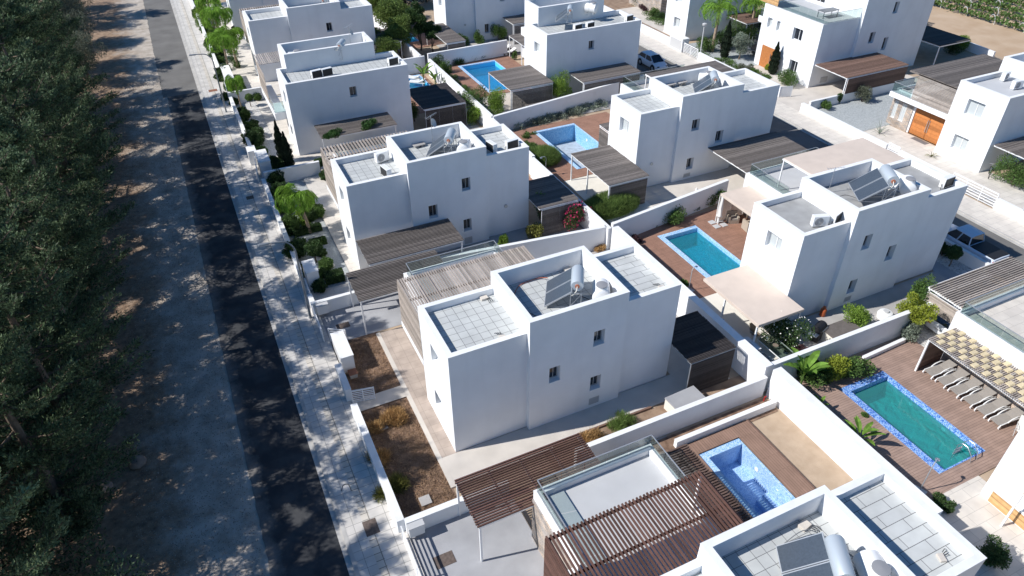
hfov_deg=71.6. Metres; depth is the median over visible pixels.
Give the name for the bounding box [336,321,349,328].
drain grate
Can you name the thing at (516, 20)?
pergola
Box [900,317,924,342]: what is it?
shrub
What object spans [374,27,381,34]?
garden tree
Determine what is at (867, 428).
banana plant
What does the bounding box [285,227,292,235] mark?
shrub
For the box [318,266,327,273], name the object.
shrub
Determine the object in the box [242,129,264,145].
shrub
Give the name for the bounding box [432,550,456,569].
drain grate
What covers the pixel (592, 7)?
water tank
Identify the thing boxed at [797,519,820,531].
roof outlet
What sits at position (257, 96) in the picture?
shrub
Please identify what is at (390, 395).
path
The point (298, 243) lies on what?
shrub
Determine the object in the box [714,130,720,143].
window
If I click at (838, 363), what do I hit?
shrub
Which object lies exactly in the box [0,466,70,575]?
cypress tree
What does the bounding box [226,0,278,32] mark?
house
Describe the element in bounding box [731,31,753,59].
olive tree
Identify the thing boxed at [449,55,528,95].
deck
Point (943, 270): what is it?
path
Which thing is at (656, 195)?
patio
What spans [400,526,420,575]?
gate
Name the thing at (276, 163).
hedge
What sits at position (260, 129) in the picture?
shrub
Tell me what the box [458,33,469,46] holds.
shrub
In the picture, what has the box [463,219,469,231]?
window
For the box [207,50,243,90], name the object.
ground cover
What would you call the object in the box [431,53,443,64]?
shrub
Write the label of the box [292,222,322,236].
hedge
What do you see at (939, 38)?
pergola
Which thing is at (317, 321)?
gate
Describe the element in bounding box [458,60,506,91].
swimming pool
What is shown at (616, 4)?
garden bed
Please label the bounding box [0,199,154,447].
cypress tree
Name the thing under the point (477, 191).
house
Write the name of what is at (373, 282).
pergola
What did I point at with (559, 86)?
shrub
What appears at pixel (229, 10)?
palm tree
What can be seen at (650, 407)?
timber edging
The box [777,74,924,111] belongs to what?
patio
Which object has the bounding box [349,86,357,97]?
window
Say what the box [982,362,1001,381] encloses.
window
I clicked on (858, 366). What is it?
shrub
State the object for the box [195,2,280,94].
patio
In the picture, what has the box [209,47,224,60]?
shrub
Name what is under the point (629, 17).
air conditioner
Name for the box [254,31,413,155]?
house
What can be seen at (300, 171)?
garden wall
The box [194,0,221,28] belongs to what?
palm tree
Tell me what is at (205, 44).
shrub
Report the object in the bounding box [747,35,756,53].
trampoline
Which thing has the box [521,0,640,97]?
house
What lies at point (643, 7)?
shrub
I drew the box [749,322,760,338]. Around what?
folding chair
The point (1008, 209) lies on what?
garden wall
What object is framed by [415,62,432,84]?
banana plant
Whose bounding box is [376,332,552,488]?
patio edging
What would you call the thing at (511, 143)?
air conditioner
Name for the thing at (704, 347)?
pergola
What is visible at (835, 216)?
air conditioner
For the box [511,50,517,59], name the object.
shrub
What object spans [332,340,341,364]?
door
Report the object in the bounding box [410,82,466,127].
pergola
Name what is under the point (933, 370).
sun lounger
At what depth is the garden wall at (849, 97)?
75.68 m
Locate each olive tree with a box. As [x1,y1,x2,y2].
[42,0,91,14]
[45,9,93,49]
[48,0,95,31]
[56,28,107,84]
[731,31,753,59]
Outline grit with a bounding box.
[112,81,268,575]
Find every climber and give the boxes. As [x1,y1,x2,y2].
[322,127,342,139]
[361,118,377,130]
[411,101,419,121]
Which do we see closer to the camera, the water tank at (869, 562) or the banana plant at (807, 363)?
the water tank at (869, 562)
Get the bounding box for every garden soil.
[332,332,456,517]
[548,375,745,471]
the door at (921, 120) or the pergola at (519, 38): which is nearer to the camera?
the door at (921, 120)
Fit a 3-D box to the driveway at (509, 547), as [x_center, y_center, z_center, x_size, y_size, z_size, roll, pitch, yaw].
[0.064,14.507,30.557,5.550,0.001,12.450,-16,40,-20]
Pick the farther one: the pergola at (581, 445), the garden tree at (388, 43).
the garden tree at (388, 43)
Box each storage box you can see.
[664,385,704,411]
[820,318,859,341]
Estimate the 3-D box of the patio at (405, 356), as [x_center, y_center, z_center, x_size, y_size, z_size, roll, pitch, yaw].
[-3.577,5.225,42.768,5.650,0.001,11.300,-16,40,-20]
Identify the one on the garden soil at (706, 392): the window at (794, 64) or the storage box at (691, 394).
the storage box at (691, 394)
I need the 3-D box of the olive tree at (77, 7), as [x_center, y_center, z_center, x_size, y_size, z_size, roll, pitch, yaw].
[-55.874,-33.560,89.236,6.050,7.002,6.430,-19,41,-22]
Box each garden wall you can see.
[190,0,218,67]
[227,87,264,102]
[228,96,251,145]
[261,178,302,278]
[263,161,320,185]
[307,294,314,309]
[311,291,395,313]
[335,363,351,401]
[350,403,405,532]
[373,15,420,57]
[402,55,425,74]
[404,480,508,534]
[427,40,506,65]
[428,59,492,126]
[440,226,605,263]
[490,118,534,174]
[493,74,644,129]
[531,157,611,249]
[574,375,767,468]
[603,5,669,45]
[610,179,728,244]
[610,226,772,390]
[673,399,776,447]
[697,52,735,69]
[766,302,932,388]
[766,367,942,514]
[800,103,888,148]
[809,78,914,108]
[862,338,906,359]
[898,150,949,174]
[937,275,988,302]
[945,238,990,270]
[962,42,995,56]
[993,198,1023,223]
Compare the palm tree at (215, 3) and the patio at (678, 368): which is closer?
the patio at (678, 368)
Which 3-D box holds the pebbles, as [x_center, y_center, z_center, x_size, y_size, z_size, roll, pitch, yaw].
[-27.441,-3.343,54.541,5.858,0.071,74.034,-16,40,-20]
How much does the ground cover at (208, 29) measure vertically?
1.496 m
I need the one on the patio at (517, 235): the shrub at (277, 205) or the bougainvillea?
the bougainvillea
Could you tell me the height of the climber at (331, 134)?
0.772 m
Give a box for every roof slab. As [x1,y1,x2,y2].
[412,142,425,147]
[677,80,687,84]
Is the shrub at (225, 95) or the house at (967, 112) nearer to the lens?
the house at (967, 112)
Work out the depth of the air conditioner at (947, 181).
47.23 m
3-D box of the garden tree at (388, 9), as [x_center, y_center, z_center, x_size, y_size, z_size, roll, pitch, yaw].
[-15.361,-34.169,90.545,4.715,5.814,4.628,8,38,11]
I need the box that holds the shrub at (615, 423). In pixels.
[605,408,637,432]
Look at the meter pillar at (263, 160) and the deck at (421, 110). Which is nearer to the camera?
the meter pillar at (263, 160)
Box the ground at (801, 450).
[193,0,1023,530]
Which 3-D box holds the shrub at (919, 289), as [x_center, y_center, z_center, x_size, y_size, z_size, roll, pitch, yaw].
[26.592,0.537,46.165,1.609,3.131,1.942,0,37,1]
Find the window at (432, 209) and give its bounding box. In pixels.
[428,205,437,219]
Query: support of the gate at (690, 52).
attached to the garden wall at (702, 57)
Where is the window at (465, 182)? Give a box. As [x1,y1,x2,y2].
[462,177,470,191]
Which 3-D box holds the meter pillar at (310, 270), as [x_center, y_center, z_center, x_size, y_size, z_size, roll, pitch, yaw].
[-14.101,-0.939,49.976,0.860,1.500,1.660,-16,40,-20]
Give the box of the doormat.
[911,137,929,144]
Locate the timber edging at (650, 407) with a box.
[580,406,814,487]
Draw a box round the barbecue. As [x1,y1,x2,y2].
[808,320,827,342]
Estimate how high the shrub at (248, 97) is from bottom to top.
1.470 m
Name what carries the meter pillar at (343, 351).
on the garden soil at (366, 361)
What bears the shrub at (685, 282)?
on the ground at (801, 450)
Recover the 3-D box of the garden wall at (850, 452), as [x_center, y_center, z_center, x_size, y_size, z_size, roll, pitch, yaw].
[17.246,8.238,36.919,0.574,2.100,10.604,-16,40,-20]
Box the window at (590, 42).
[589,41,592,49]
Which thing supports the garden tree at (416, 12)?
on the ground at (801, 450)
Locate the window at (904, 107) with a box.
[898,103,907,121]
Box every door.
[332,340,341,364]
[670,36,681,50]
[759,45,780,66]
[909,108,931,138]
[924,114,945,144]
[987,491,1023,530]
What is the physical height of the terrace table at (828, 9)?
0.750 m
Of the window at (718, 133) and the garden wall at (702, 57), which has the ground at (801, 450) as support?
the garden wall at (702, 57)
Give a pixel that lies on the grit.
(171, 338)
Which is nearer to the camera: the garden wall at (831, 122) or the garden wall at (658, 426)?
the garden wall at (658, 426)
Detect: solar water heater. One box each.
[334,38,345,59]
[426,128,456,156]
[544,265,583,306]
[555,4,572,22]
[692,70,718,92]
[775,532,855,575]
[848,164,898,201]
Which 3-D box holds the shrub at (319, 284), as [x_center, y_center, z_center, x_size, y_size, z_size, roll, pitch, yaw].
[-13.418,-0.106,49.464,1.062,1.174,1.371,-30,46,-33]
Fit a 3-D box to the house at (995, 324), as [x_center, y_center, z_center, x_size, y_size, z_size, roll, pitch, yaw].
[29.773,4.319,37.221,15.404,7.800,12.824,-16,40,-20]
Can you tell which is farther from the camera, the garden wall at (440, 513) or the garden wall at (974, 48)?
the garden wall at (974, 48)
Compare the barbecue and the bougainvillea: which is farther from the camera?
the bougainvillea
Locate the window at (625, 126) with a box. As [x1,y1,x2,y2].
[619,118,628,136]
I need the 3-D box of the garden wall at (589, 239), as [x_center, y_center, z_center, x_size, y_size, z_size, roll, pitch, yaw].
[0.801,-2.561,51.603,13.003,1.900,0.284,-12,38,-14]
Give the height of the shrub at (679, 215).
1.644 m
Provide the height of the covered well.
0.600 m
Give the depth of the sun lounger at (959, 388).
41.18 m
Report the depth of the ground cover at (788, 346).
44.22 m
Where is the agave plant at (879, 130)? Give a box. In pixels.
[871,120,887,133]
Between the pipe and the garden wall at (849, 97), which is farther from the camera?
the garden wall at (849, 97)
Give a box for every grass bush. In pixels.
[529,143,562,166]
[584,190,640,219]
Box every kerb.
[170,0,360,575]
[639,42,1023,248]
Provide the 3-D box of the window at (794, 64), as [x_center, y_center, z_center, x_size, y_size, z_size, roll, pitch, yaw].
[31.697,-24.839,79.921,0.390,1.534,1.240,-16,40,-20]
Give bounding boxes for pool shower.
[687,265,697,291]
[915,458,939,494]
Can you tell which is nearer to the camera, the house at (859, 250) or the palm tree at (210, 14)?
the house at (859, 250)
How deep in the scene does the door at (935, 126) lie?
66.89 m
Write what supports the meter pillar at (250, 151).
on the ground at (801, 450)
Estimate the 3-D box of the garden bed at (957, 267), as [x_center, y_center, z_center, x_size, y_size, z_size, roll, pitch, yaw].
[31.357,-2.550,52.695,1.500,0.001,7.700,-16,40,-20]
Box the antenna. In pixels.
[426,112,435,142]
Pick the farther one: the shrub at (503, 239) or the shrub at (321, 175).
the shrub at (321, 175)
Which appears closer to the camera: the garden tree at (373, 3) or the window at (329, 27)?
the window at (329, 27)
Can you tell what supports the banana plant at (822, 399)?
on the ground at (801, 450)
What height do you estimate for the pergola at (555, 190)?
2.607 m
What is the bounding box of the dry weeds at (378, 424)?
[366,407,400,434]
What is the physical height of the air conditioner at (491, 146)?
0.759 m
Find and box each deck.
[397,23,442,50]
[411,73,456,113]
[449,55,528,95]
[512,112,609,181]
[637,205,749,297]
[684,421,814,521]
[796,335,1018,499]
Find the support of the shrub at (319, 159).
on the ground at (801, 450)
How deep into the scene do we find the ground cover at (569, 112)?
72.82 m
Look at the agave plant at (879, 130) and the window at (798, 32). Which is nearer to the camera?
the agave plant at (879, 130)
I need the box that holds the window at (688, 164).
[686,158,692,169]
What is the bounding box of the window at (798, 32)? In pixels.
[792,28,802,42]
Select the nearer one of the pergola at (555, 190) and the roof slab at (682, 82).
the pergola at (555, 190)
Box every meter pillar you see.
[220,65,233,80]
[246,145,256,165]
[254,149,271,176]
[301,258,319,290]
[330,330,355,371]
[669,32,689,52]
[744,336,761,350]
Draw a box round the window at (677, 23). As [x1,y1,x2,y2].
[674,17,679,28]
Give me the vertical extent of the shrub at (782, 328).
2.612 m
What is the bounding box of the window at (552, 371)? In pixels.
[549,366,558,383]
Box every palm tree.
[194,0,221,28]
[199,5,229,44]
[204,28,238,64]
[213,7,232,28]
[213,25,243,66]
[224,74,243,107]
[274,182,318,233]
[698,0,737,51]
[739,0,766,28]
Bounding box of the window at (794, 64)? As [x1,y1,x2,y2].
[790,60,797,71]
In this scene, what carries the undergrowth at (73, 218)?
on the dirt verge
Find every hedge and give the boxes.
[270,158,284,169]
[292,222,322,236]
[308,235,327,244]
[323,267,345,284]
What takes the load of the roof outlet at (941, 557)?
on the house at (640, 511)
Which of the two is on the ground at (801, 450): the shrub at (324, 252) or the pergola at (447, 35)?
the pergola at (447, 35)
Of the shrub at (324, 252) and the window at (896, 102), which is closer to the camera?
the shrub at (324, 252)
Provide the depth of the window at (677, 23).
92.24 m
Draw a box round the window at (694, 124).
[691,119,697,131]
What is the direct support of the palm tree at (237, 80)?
on the garden bed at (256, 114)
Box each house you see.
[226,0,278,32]
[239,0,376,81]
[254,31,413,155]
[320,121,528,268]
[397,240,681,451]
[433,0,524,44]
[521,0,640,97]
[532,435,986,575]
[608,60,779,186]
[629,0,756,40]
[740,138,968,320]
[754,0,934,87]
[886,52,1023,172]
[940,279,1023,510]
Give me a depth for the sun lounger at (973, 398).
40.56 m
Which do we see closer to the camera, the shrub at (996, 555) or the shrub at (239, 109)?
the shrub at (996, 555)
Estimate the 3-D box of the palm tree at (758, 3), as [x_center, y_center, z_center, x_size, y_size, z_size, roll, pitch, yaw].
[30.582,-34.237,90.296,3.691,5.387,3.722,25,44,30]
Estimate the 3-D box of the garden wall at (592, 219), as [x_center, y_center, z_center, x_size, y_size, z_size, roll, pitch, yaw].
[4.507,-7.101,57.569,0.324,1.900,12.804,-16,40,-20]
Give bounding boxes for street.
[637,45,1023,286]
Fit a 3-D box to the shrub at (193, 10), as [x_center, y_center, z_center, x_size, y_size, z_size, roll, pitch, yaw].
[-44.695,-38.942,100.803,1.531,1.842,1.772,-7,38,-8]
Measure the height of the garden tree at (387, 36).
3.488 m
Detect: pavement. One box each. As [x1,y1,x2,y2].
[173,0,424,575]
[639,32,1023,243]
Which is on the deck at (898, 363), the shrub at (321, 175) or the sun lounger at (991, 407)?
the sun lounger at (991, 407)
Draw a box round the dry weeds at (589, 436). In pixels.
[580,426,605,442]
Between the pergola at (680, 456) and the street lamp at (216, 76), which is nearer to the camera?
the pergola at (680, 456)
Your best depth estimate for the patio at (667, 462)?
38.09 m
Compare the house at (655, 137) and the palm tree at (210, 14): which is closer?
the house at (655, 137)
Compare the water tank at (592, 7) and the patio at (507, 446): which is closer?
the patio at (507, 446)
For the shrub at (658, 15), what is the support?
on the garden bed at (616, 4)
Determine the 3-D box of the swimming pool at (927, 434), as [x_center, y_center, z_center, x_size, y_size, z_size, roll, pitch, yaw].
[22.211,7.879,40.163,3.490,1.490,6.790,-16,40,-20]
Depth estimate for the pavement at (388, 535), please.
43.60 m
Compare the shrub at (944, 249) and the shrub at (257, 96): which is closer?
the shrub at (944, 249)
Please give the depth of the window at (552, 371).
37.90 m
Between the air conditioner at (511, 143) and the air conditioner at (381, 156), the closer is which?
the air conditioner at (381, 156)
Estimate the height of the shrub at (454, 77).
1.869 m
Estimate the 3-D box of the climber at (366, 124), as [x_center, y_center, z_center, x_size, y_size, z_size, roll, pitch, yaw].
[-13.055,-14.943,64.563,2.017,0.749,1.396,-29,45,-32]
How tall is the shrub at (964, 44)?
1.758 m
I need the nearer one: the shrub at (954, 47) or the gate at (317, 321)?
the gate at (317, 321)
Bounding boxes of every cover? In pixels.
[193,0,210,39]
[195,3,215,47]
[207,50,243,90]
[215,27,240,68]
[237,106,259,145]
[287,194,305,241]
[293,209,310,225]
[347,368,357,378]
[362,518,379,536]
[418,494,431,506]
[452,56,483,65]
[514,99,608,129]
[521,131,536,148]
[631,4,664,25]
[692,52,771,78]
[784,337,794,354]
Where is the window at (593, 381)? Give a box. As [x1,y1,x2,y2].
[589,375,600,391]
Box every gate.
[254,156,259,184]
[304,278,310,293]
[310,302,324,341]
[328,328,346,341]
[350,386,375,402]
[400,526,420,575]
[683,43,698,59]
[778,86,792,97]
[887,142,900,153]
[953,172,999,206]
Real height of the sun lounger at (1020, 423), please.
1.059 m
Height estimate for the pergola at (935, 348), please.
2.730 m
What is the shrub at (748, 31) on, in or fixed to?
on the garden bed at (747, 58)
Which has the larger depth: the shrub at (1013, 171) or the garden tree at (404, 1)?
the garden tree at (404, 1)
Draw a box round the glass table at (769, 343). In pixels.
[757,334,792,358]
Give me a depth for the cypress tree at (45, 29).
59.41 m
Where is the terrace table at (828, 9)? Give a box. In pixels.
[817,7,839,17]
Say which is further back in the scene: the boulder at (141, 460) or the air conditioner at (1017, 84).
the air conditioner at (1017, 84)
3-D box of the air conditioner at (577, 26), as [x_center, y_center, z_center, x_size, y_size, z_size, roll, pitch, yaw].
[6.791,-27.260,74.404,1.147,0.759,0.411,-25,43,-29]
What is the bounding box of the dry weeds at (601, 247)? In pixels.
[594,243,606,251]
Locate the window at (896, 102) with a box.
[889,100,898,117]
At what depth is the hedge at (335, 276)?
50.20 m
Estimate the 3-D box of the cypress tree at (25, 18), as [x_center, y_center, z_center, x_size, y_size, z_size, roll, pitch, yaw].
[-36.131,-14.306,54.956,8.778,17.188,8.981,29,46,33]
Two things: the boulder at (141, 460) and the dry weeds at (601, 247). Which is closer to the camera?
the boulder at (141, 460)
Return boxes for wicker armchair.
[725,210,739,223]
[741,219,749,232]
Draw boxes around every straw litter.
[345,334,397,398]
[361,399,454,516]
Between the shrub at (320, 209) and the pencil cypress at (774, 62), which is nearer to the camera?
the shrub at (320, 209)
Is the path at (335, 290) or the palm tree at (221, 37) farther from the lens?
the palm tree at (221, 37)
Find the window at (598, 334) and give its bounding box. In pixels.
[593,330,604,346]
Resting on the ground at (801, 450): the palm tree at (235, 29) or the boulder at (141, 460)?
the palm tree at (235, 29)
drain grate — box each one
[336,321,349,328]
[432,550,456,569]
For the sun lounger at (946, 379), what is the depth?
41.81 m
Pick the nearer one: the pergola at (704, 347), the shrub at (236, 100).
the pergola at (704, 347)
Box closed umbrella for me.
[708,197,727,228]
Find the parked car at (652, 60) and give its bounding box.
[637,50,667,71]
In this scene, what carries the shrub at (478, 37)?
on the ground at (801, 450)
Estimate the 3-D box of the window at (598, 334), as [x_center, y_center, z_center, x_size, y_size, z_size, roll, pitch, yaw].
[4.536,2.536,37.611,0.710,1.034,0.390,-16,40,-20]
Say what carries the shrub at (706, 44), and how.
on the garden bed at (747, 58)
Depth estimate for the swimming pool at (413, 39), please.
94.13 m
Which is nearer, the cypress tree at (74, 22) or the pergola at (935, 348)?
the pergola at (935, 348)
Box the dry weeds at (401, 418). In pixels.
[388,406,409,426]
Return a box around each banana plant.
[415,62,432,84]
[427,70,439,83]
[783,347,830,384]
[815,395,828,404]
[845,415,885,445]
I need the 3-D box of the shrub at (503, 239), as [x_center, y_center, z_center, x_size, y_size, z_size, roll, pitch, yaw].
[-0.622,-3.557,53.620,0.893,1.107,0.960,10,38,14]
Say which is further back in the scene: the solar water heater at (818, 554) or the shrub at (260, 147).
the shrub at (260, 147)
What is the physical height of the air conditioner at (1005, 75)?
0.759 m
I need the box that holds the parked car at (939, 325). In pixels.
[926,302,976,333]
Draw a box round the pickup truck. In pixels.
[946,224,1009,267]
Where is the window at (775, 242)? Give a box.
[764,232,781,255]
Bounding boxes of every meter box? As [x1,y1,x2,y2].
[315,301,328,314]
[406,518,424,537]
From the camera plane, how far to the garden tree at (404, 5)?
92.30 m
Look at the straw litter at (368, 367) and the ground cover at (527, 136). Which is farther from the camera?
the ground cover at (527, 136)
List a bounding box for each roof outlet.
[480,295,493,302]
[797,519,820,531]
[936,548,948,562]
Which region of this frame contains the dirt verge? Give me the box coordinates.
[0,0,270,575]
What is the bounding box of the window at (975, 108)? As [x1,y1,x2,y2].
[964,99,985,120]
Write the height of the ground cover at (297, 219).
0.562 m
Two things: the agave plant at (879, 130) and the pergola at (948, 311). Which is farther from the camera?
the agave plant at (879, 130)
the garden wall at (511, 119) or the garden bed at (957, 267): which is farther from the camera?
the garden wall at (511, 119)
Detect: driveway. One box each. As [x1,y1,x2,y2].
[320,293,401,344]
[409,495,543,575]
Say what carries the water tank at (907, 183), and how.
on the house at (859, 250)
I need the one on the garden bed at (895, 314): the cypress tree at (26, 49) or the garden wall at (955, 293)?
the garden wall at (955, 293)
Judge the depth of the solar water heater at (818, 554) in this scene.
24.54 m
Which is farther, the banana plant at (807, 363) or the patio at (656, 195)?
the patio at (656, 195)
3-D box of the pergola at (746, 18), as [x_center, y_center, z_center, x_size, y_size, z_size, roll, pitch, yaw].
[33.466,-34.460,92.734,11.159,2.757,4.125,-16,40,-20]
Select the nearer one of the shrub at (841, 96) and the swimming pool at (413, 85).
the shrub at (841, 96)
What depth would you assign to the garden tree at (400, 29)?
85.24 m
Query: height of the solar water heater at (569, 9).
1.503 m
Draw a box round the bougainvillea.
[562,200,590,230]
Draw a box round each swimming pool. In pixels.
[405,33,418,41]
[409,74,429,88]
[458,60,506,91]
[534,123,598,168]
[658,225,740,277]
[698,438,794,517]
[840,371,984,473]
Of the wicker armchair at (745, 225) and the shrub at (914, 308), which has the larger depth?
the wicker armchair at (745, 225)
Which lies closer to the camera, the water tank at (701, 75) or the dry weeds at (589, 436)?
the dry weeds at (589, 436)
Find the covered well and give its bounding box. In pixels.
[877,308,892,319]
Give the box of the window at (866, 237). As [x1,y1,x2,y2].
[860,235,867,250]
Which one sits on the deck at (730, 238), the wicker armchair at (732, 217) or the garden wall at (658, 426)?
the wicker armchair at (732, 217)
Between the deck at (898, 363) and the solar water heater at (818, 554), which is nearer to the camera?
the solar water heater at (818, 554)
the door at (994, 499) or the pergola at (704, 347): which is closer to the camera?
the door at (994, 499)
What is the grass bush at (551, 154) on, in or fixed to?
on the ground at (801, 450)
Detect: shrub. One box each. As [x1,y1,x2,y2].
[191,6,199,17]
[203,39,214,50]
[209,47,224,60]
[213,64,231,81]
[220,91,227,100]
[228,96,238,104]
[237,105,245,113]
[240,109,250,118]
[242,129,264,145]
[244,93,252,106]
[245,119,258,129]
[251,127,263,134]
[253,93,261,100]
[255,145,267,153]
[266,168,284,184]
[270,181,286,199]
[275,198,294,213]
[281,213,295,227]
[281,237,306,258]
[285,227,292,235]
[290,219,299,229]
[300,208,318,221]
[303,239,322,262]
[310,203,325,217]
[310,278,327,292]
[314,157,322,168]
[318,169,325,179]
[318,256,333,269]
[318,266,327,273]
[318,270,323,278]
[319,248,327,256]
[371,470,409,503]
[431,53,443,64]
[437,59,452,80]
[442,74,461,84]
[457,84,468,94]
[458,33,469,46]
[460,84,489,108]
[465,105,486,125]
[473,29,484,43]
[486,86,505,114]
[490,24,507,39]
[498,233,508,244]
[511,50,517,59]
[525,222,543,237]
[548,69,572,97]
[605,408,637,432]
[631,234,642,242]
[638,4,646,10]
[648,7,658,15]
[653,12,664,19]
[663,204,686,224]
[679,279,688,286]
[696,36,717,51]
[706,189,726,206]
[710,30,733,48]
[722,20,758,43]
[738,63,753,68]
[748,10,761,36]
[759,310,815,349]
[776,68,798,85]
[790,343,808,350]
[797,360,838,388]
[821,100,831,109]
[824,354,851,381]
[837,93,843,102]
[839,355,876,378]
[841,303,872,327]
[855,85,872,101]
[860,411,868,417]
[895,292,939,324]
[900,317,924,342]
[907,273,937,305]
[932,491,956,513]
[940,241,950,256]
[943,43,964,54]
[947,244,963,265]
[957,35,970,48]
[976,534,1012,569]
[989,152,1023,188]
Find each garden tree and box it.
[367,0,400,15]
[374,0,405,27]
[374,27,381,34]
[374,36,400,52]
[377,30,400,49]
[380,0,410,22]
[381,13,417,56]
[402,0,417,6]
[404,0,426,50]
[424,20,441,51]
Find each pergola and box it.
[314,112,396,161]
[346,250,442,334]
[356,218,463,266]
[374,28,402,58]
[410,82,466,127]
[426,23,465,49]
[454,433,600,561]
[488,65,552,109]
[503,14,524,44]
[509,33,524,64]
[528,175,578,235]
[569,62,640,93]
[570,145,648,204]
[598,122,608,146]
[660,444,749,531]
[671,311,735,390]
[703,265,803,341]
[708,131,809,186]
[715,186,767,222]
[726,9,762,33]
[815,52,908,93]
[914,327,1023,406]
[921,25,970,64]
[923,256,1023,333]
[994,136,1023,158]
[1000,489,1023,526]
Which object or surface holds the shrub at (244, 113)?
on the garden bed at (256, 114)
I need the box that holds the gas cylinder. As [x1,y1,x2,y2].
[819,306,826,316]
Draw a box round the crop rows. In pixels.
[934,0,1023,31]
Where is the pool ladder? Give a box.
[950,440,977,462]
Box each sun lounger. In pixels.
[408,75,421,79]
[409,78,425,84]
[504,47,516,55]
[922,359,957,379]
[935,368,969,388]
[947,377,983,398]
[960,386,996,408]
[974,396,1011,418]
[988,406,1023,429]
[1013,415,1023,434]
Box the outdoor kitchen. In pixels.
[986,486,1023,530]
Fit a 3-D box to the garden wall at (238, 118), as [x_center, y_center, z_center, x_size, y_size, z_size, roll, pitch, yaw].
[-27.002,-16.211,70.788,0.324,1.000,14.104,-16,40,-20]
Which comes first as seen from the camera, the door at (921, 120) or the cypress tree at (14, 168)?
the cypress tree at (14, 168)
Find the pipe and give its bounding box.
[785,529,853,556]
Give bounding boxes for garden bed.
[236,100,277,156]
[268,179,348,292]
[604,0,669,36]
[647,398,777,454]
[687,31,797,85]
[774,280,998,360]
[818,92,893,130]
[906,325,937,347]
[936,253,977,279]
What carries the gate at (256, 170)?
on the pavement at (388, 535)
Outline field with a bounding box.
[927,0,1023,57]
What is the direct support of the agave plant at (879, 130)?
on the patio at (1005, 189)
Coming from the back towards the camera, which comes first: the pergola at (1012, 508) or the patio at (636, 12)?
the patio at (636, 12)
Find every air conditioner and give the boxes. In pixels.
[310,68,322,78]
[321,66,332,76]
[374,149,388,163]
[380,164,391,175]
[387,56,398,65]
[486,139,496,152]
[505,137,517,149]
[573,23,581,29]
[585,21,594,27]
[624,14,632,21]
[810,213,829,226]
[828,208,842,224]
[939,174,955,189]
[1000,70,1011,81]
[1010,79,1023,89]
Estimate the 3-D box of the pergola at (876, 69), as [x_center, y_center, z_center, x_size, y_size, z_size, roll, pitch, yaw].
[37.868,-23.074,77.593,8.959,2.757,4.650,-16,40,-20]
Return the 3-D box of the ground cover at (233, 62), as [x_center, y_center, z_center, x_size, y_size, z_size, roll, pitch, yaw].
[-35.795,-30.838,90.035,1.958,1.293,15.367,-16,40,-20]
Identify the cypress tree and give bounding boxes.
[0,0,122,191]
[0,0,125,158]
[0,12,123,225]
[0,55,137,274]
[0,107,131,317]
[0,144,116,377]
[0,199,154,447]
[0,278,140,537]
[0,418,27,485]
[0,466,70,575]
[17,0,101,112]
[34,0,101,95]
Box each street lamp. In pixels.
[189,54,226,111]
[258,241,312,318]
[700,23,706,51]
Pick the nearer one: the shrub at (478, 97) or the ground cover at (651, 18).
the shrub at (478, 97)
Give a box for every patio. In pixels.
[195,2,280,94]
[256,95,346,169]
[303,175,359,271]
[347,121,479,150]
[380,327,526,457]
[436,37,520,53]
[437,217,583,255]
[442,374,683,480]
[480,89,558,114]
[564,174,652,222]
[581,101,610,113]
[590,249,678,317]
[616,436,733,527]
[617,7,669,34]
[645,166,745,206]
[667,345,729,388]
[700,293,801,360]
[736,65,800,87]
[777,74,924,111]
[791,271,957,346]
[864,125,1023,208]
[940,476,1023,575]
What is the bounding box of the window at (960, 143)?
[949,135,968,153]
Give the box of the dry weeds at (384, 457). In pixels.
[364,446,391,468]
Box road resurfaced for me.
[167,92,349,575]
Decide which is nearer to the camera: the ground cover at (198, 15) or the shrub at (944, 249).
the shrub at (944, 249)
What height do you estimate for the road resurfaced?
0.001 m
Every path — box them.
[311,283,353,300]
[355,386,405,410]
[932,261,968,284]
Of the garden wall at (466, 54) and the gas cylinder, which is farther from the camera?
the garden wall at (466, 54)
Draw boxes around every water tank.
[456,138,471,150]
[584,1,597,14]
[591,278,609,298]
[698,71,710,86]
[853,549,890,575]
[897,175,916,195]
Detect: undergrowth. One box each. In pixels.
[0,266,148,575]
[21,95,106,268]
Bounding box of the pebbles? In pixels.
[108,80,264,575]
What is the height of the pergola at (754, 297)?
2.500 m
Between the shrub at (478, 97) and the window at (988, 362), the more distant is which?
the shrub at (478, 97)
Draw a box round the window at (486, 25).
[485,24,488,33]
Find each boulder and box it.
[100,481,112,492]
[128,455,146,469]
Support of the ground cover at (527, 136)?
on the ground at (801, 450)
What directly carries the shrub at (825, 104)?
on the garden bed at (864, 115)
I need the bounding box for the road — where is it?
[143,0,197,97]
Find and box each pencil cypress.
[273,120,284,161]
[280,131,294,166]
[720,20,731,57]
[768,41,780,74]
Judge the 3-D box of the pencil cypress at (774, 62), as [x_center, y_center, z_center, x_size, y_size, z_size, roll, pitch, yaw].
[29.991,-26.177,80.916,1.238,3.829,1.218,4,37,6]
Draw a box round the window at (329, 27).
[326,22,331,31]
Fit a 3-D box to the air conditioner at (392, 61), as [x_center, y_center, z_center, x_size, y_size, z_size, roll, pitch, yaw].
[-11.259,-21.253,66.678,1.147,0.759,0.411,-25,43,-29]

